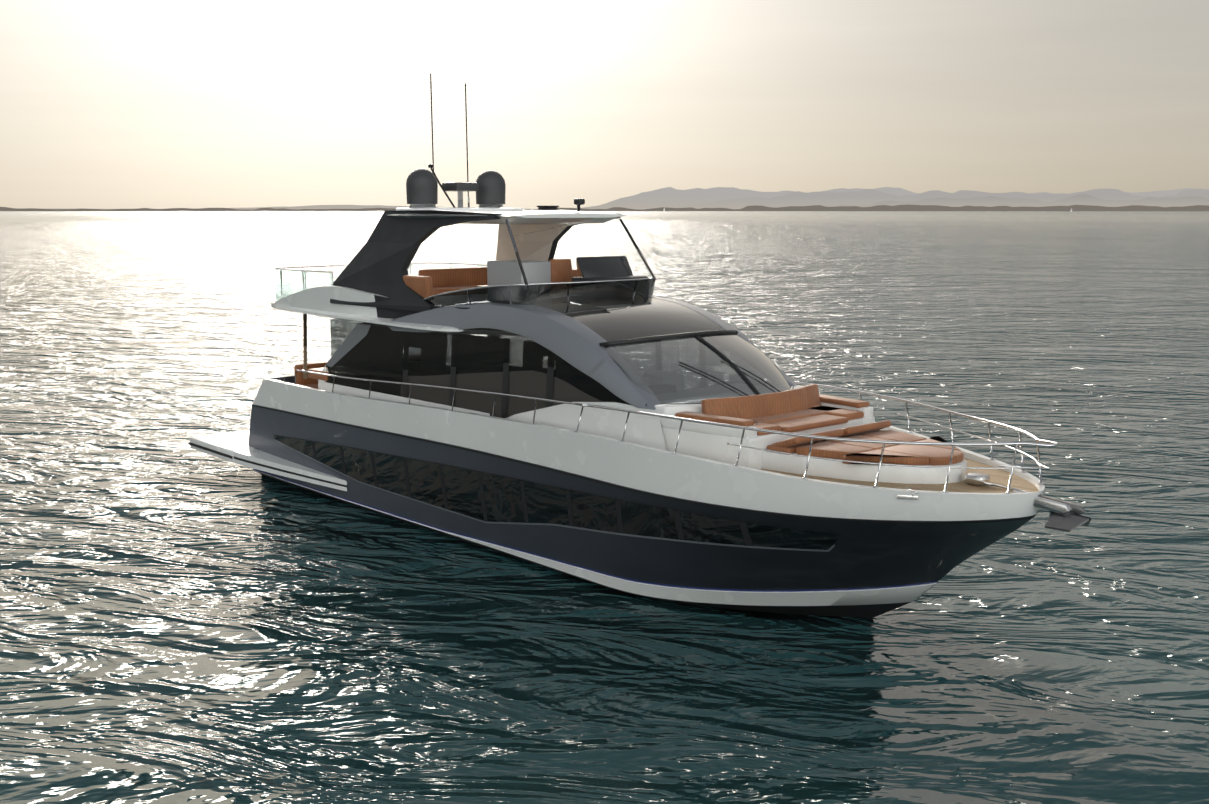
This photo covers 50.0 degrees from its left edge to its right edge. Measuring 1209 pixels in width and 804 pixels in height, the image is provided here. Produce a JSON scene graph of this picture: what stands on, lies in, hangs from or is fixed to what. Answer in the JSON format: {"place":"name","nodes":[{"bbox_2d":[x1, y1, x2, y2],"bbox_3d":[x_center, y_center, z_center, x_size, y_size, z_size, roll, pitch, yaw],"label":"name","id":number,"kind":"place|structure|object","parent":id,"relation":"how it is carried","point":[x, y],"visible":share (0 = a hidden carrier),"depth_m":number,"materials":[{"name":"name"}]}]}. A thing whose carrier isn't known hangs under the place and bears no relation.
{"place":"outdoors","nodes":[
{"label":"outdoors","id":0,"kind":"place"},
{"bbox_2d":[0,211,1208,803],"bbox_3d":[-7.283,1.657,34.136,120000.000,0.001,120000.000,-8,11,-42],"label":"sea","id":1,"kind":"structure","parent":0,"point":[182,621],"depth_m":23.55,"materials":[{"name":"teal liquid"}]},
{"bbox_2d":[248,376,1044,617],"bbox_3d":[-0.471,1.690,26.542,5.340,3.502,20.289,-8,11,-42],"label":"hull","id":2,"kind":"object","parent":1,"relation":"in","point":[889,551],"visible":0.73,"depth_m":21.32,"materials":[{"name":"black"}]},
{"bbox_2d":[189,430,346,490],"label":"swim platform","id":3,"kind":"structure","parent":2,"relation":"on","point":[235,447],"depth_m":31.54,"materials":[{"name":"white plastic"}]},
{"bbox_2d":[294,314,327,388],"bbox_3d":[-5.453,-1.058,31.692,4.590,2.478,2.150,-8,11,-42],"label":"cockpit","id":4,"kind":"object","parent":2,"relation":"on","point":[307,379],"visible":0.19,"depth_m":30.09,"materials":[{"name":"beige leather"}]},
{"bbox_2d":[274,435,839,549],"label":"hull window","id":5,"kind":"structure","parent":2,"relation":"in","point":[503,501],"depth_m":23.76,"materials":[{"name":"black glass"}]},
{"bbox_2d":[312,442,316,459],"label":"window divider","id":6,"kind":"object","parent":5,"relation":"attached to","point":[313,447],"visible":0.5,"depth_m":29.72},
{"bbox_2d":[340,446,345,473],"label":"window divider","id":7,"kind":"object","parent":5,"relation":"attached to","point":[342,459],"visible":0.5,"depth_m":28.75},
{"bbox_2d":[370,452,377,486],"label":"window divider","id":8,"kind":"object","parent":5,"relation":"attached to","point":[373,468],"visible":0.5,"depth_m":27.79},
{"bbox_2d":[403,458,411,497],"bbox_3d":[-2.246,1.325,28.469,5.064,0.841,0.120,-8,11,-42],"label":"window divider","id":9,"kind":"object","parent":5,"relation":"attached to","point":[407,477],"visible":0.5,"depth_m":26.82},
{"bbox_2d":[439,465,447,508],"bbox_3d":[-1.373,1.449,27.513,5.088,0.916,0.120,-8,11,-42],"label":"window divider","id":10,"kind":"object","parent":5,"relation":"attached to","point":[443,486],"visible":0.5,"depth_m":25.86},
{"bbox_2d":[478,472,487,520],"bbox_3d":[-0.500,1.578,26.559,5.098,0.976,0.120,-8,11,-42],"label":"window divider","id":11,"kind":"object","parent":5,"relation":"attached to","point":[482,496],"visible":0.5,"depth_m":24.90,"materials":[{"name":"black metal"}]},
{"bbox_2d":[520,481,528,521],"bbox_3d":[0.372,1.599,25.588,5.107,0.807,0.120,-8,11,-42],"label":"window divider","id":12,"kind":"object","parent":5,"relation":"attached to","point":[524,501],"visible":0.5,"depth_m":23.92,"materials":[{"name":"black metal"}]},
{"bbox_2d":[273,434,835,551],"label":"hull trim","id":13,"kind":"structure","parent":5,"relation":"attached to","point":[830,548],"depth_m":22.71,"materials":[{"name":"grey metal"}]},
{"bbox_2d":[566,490,573,525],"bbox_3d":[1.246,1.632,24.619,5.116,0.662,0.120,-8,11,-42],"label":"window divider","id":14,"kind":"object","parent":5,"relation":"attached to","point":[569,507],"visible":0.5,"depth_m":22.95,"materials":[{"name":"black metal"}]},
{"bbox_2d":[615,500,623,532],"bbox_3d":[2.119,1.698,23.655,5.123,0.582,0.120,-8,11,-42],"label":"window divider","id":15,"kind":"object","parent":5,"relation":"attached to","point":[619,517],"visible":0.5,"depth_m":21.98,"materials":[{"name":"black metal"}]},
{"bbox_2d":[673,510,684,539],"bbox_3d":[2.991,1.769,22.692,4.952,0.503,0.120,-8,11,-42],"label":"window divider","id":16,"kind":"object","parent":5,"relation":"attached to","point":[678,525],"visible":0.5,"depth_m":21.09,"materials":[{"name":"black metal"}]},
{"bbox_2d":[739,522,752,544],"bbox_3d":[3.797,1.868,21.807,4.457,0.406,0.120,-8,11,-42],"label":"window divider","id":17,"kind":"object","parent":5,"relation":"attached to","point":[745,533],"visible":0.5,"depth_m":20.39,"materials":[{"name":"black metal"}]},
{"bbox_2d":[318,296,796,449],"bbox_3d":[-1.103,-0.914,26.861,4.734,2.720,11.605,-8,11,-42],"label":"superstructure","id":18,"kind":"object","parent":2,"relation":"on","point":[644,354],"visible":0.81,"depth_m":24.19,"materials":[{"name":"black glass"}]},
{"bbox_2d":[271,74,656,333],"bbox_3d":[-3.067,-4.462,28.526,5.072,5.410,9.357,-8,11,-42],"label":"flybridge","id":19,"kind":"object","parent":18,"relation":"on","point":[374,282],"visible":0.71,"depth_m":27.18,"materials":[{"name":"black plastic"}]},
{"bbox_2d":[268,369,1058,499],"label":"rails","id":20,"kind":"object","parent":2,"relation":"on","point":[1007,444],"visible":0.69,"depth_m":20.17,"materials":[{"name":"silver metal"}]},
{"bbox_2d":[655,384,966,483],"bbox_3d":[3.751,0.528,21.660,3.856,1.132,5.063,-8,11,-42],"label":"foredeck lounge","id":21,"kind":"object","parent":2,"relation":"on","point":[807,409],"visible":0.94,"depth_m":21.16,"materials":[{"name":"white plastic"}]},
{"bbox_2d":[905,487,916,496],"bbox_3d":[4.477,1.321,18.939,0.035,0.090,0.340,-2,9,-11],"label":"cleat","id":22,"kind":"object","parent":2,"relation":"attached to","point":[913,492],"visible":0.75,"depth_m":18.86,"materials":[{"name":"silver metal"}]},
{"bbox_2d":[964,472,1090,531],"bbox_3d":[6.205,1.460,19.061,0.540,0.570,1.990,-8,11,-42],"label":"anchor","id":23,"kind":"object","parent":2,"relation":"on","point":[1061,517],"visible":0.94,"depth_m":18.61,"materials":[{"name":"silver metal"}]},
{"bbox_2d":[0,205,1208,210],"bbox_3d":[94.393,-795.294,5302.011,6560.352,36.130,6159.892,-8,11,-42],"label":"shore strip","id":24,"kind":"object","parent":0,"point":[975,208],"visible":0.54,"depth_m":6693.70,"materials":[{"name":"grey"}]},
{"bbox_2d":[0,0,1208,208],"label":"sky","id":25,"kind":"structure","parent":0,"point":[105,104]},
{"bbox_2d":[55,187,1208,209],"bbox_3d":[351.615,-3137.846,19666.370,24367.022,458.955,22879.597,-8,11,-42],"label":"mountains","id":26,"kind":"structure","parent":0,"point":[667,197],"depth_m":25577.00,"materials":[{"name":"grey stone"}]},
{"bbox_2d":[668,189,1208,208],"bbox_3d":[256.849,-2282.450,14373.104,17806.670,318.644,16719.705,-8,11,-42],"label":"mountains","id":27,"kind":"structure","parent":0,"point":[862,197],"depth_m":18384.48,"materials":[{"name":"grey stone"}]},
{"bbox_2d":[825,194,1208,206],"bbox_3d":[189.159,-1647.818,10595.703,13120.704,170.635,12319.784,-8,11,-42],"label":"mountains","id":28,"kind":"structure","parent":0,"point":[1076,199],"depth_m":13105.87,"materials":[{"name":"grey stone"}]}
]}

